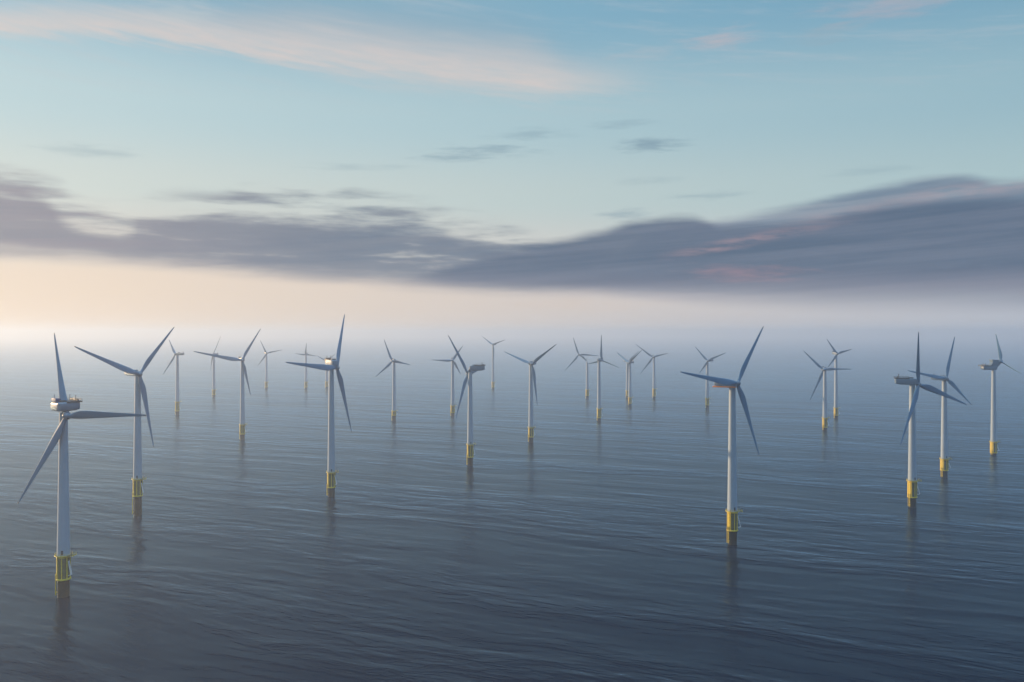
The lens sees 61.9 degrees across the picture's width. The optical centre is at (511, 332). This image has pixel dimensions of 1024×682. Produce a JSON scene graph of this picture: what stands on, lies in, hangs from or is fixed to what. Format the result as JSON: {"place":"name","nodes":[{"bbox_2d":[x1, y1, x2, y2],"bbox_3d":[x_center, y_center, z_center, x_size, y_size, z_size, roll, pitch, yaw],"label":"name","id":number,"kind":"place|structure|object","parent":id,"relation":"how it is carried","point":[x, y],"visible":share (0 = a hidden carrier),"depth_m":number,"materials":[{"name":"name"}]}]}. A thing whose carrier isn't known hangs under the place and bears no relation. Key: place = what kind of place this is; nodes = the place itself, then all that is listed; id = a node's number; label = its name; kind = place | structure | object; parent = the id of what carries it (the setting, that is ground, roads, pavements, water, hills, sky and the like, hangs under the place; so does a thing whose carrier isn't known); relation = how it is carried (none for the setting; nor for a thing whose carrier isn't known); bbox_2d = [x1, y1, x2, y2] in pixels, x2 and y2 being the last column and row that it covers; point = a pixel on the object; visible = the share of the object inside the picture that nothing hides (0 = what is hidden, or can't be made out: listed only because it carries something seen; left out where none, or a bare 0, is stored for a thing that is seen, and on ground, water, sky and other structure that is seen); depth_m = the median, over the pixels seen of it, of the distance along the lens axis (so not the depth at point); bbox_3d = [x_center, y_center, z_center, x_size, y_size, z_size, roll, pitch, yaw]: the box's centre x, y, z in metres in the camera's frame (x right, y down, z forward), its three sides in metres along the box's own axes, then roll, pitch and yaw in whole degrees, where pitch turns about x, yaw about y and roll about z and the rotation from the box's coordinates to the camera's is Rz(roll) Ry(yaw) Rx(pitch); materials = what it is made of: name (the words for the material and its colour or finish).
{"place":"outdoors","nodes":[
{"label":"outdoors","id":0,"kind":"place"},
{"bbox_2d":[0,338,1023,681],"bbox_3d":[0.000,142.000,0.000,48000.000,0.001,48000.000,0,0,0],"label":"sea","id":1,"kind":"structure","parent":0,"point":[576,540],"depth_m":654.88,"materials":[{"name":"liquid"}]},
{"bbox_2d":[17,333,146,597],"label":"wind turbine","id":2,"kind":"object","parent":1,"relation":"in","point":[62,404],"visible":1,"depth_m":457.04,"materials":[{"name":"white metal"}]},
{"bbox_2d":[74,327,173,515],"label":"wind turbine","id":3,"kind":"object","parent":1,"relation":"in","point":[137,478],"visible":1,"depth_m":661.29,"materials":[{"name":"white metal"}]},
{"bbox_2d":[163,340,183,414],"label":"wind turbine","id":4,"kind":"object","parent":1,"relation":"in","point":[177,405],"visible":1,"depth_m":1461.80,"materials":[{"name":"white metal"}]},
{"bbox_2d":[210,336,220,397],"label":"wind turbine","id":5,"kind":"object","parent":1,"relation":"in","point":[213,384],"visible":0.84,"depth_m":1854.10,"materials":[{"name":"white metal"}]},
{"bbox_2d":[194,329,260,439],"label":"wind turbine","id":6,"kind":"object","parent":1,"relation":"in","point":[242,429],"visible":1,"depth_m":1124.58,"materials":[{"name":"white metal"}]},
{"bbox_2d":[258,340,279,388],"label":"wind turbine","id":7,"kind":"object","parent":1,"relation":"in","point":[266,372],"visible":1,"depth_m":2132.84,"materials":[{"name":"white metal"}]},
{"bbox_2d":[295,343,314,388],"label":"wind turbine","id":8,"kind":"object","parent":1,"relation":"in","point":[305,382],"visible":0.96,"depth_m":2132.80,"materials":[{"name":"white metal"}]},
{"bbox_2d":[286,314,351,496],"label":"wind turbine","id":9,"kind":"object","parent":1,"relation":"in","point":[330,365],"visible":1,"depth_m":737.40,"materials":[{"name":"white metal"}]},
{"bbox_2d":[318,354,334,387],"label":"wind turbine","id":10,"kind":"object","parent":1,"relation":"in","point":[326,381],"visible":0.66,"depth_m":2165.49,"materials":[{"name":"white metal"}]},
{"bbox_2d":[377,340,409,420],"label":"wind turbine","id":11,"kind":"object","parent":1,"relation":"in","point":[394,410],"visible":1,"depth_m":1363.03,"materials":[{"name":"white metal"}]},
{"bbox_2d":[436,346,462,416],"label":"wind turbine","id":12,"kind":"object","parent":1,"relation":"in","point":[452,405],"visible":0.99,"depth_m":1439.03,"materials":[{"name":"white metal"}]},
{"bbox_2d":[448,335,485,465],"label":"wind turbine","id":13,"kind":"object","parent":1,"relation":"in","point":[470,444],"visible":1,"depth_m":907.91,"materials":[{"name":"white metal"}]},
{"bbox_2d":[482,336,503,388],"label":"wind turbine","id":14,"kind":"object","parent":1,"relation":"in","point":[492,381],"visible":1,"depth_m":2132.73,"materials":[{"name":"white metal"}]},
{"bbox_2d":[505,345,554,442],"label":"wind turbine","id":15,"kind":"object","parent":1,"relation":"in","point":[532,379],"visible":1,"depth_m":1098.27,"materials":[{"name":"white metal"}]},
{"bbox_2d":[567,338,597,398],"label":"wind turbine","id":16,"kind":"object","parent":1,"relation":"in","point":[587,394],"visible":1,"depth_m":1818.31,"materials":[{"name":"white metal"}]},
{"bbox_2d":[588,335,618,420],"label":"wind turbine","id":17,"kind":"object","parent":1,"relation":"in","point":[599,408],"visible":1,"depth_m":1363.04,"materials":[{"name":"white metal"}]},
{"bbox_2d":[617,351,638,397],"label":"wind turbine","id":18,"kind":"object","parent":1,"relation":"in","point":[627,374],"visible":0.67,"depth_m":1842.08,"materials":[{"name":"white metal"}]},
{"bbox_2d":[618,350,641,405],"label":"wind turbine","id":19,"kind":"object","parent":1,"relation":"in","point":[630,397],"visible":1,"depth_m":1648.70,"materials":[{"name":"white metal"}]},
{"bbox_2d":[637,345,667,398],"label":"wind turbine","id":20,"kind":"object","parent":1,"relation":"in","point":[654,393],"visible":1,"depth_m":1829.74,"materials":[{"name":"white metal"}]},
{"bbox_2d":[696,348,724,408],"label":"wind turbine","id":21,"kind":"object","parent":1,"relation":"in","point":[707,397],"visible":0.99,"depth_m":1593.18,"materials":[{"name":"white metal"}]},
{"bbox_2d":[681,326,763,544],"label":"wind turbine","id":22,"kind":"object","parent":1,"relation":"in","point":[732,511],"visible":1,"depth_m":570.38,"materials":[{"name":"white metal"}]},
{"bbox_2d":[804,351,847,430],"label":"wind turbine","id":23,"kind":"object","parent":1,"relation":"in","point":[824,415],"visible":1,"depth_m":1232.06,"materials":[{"name":"white metal"}]},
{"bbox_2d":[827,340,851,418],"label":"wind turbine","id":24,"kind":"object","parent":1,"relation":"in","point":[835,353],"visible":1,"depth_m":1403.47,"materials":[{"name":"white metal"}]},
{"bbox_2d":[894,332,966,507],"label":"wind turbine","id":25,"kind":"object","parent":1,"relation":"in","point":[912,480],"visible":1,"depth_m":690.29,"materials":[{"name":"white metal"}]},
{"bbox_2d":[908,337,970,477],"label":"wind turbine","id":26,"kind":"object","parent":1,"relation":"in","point":[944,461],"visible":0.98,"depth_m":832.93,"materials":[{"name":"white metal"}]},
{"bbox_2d":[978,335,1020,455],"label":"wind turbine","id":27,"kind":"object","parent":1,"relation":"in","point":[992,365],"visible":1,"depth_m":984.11,"materials":[{"name":"white metal"}]},
{"bbox_2d":[0,0,1023,337],"label":"sky","id":28,"kind":"structure","parent":0,"point":[197,168],"materials":[{"name":"blue"}]}
]}

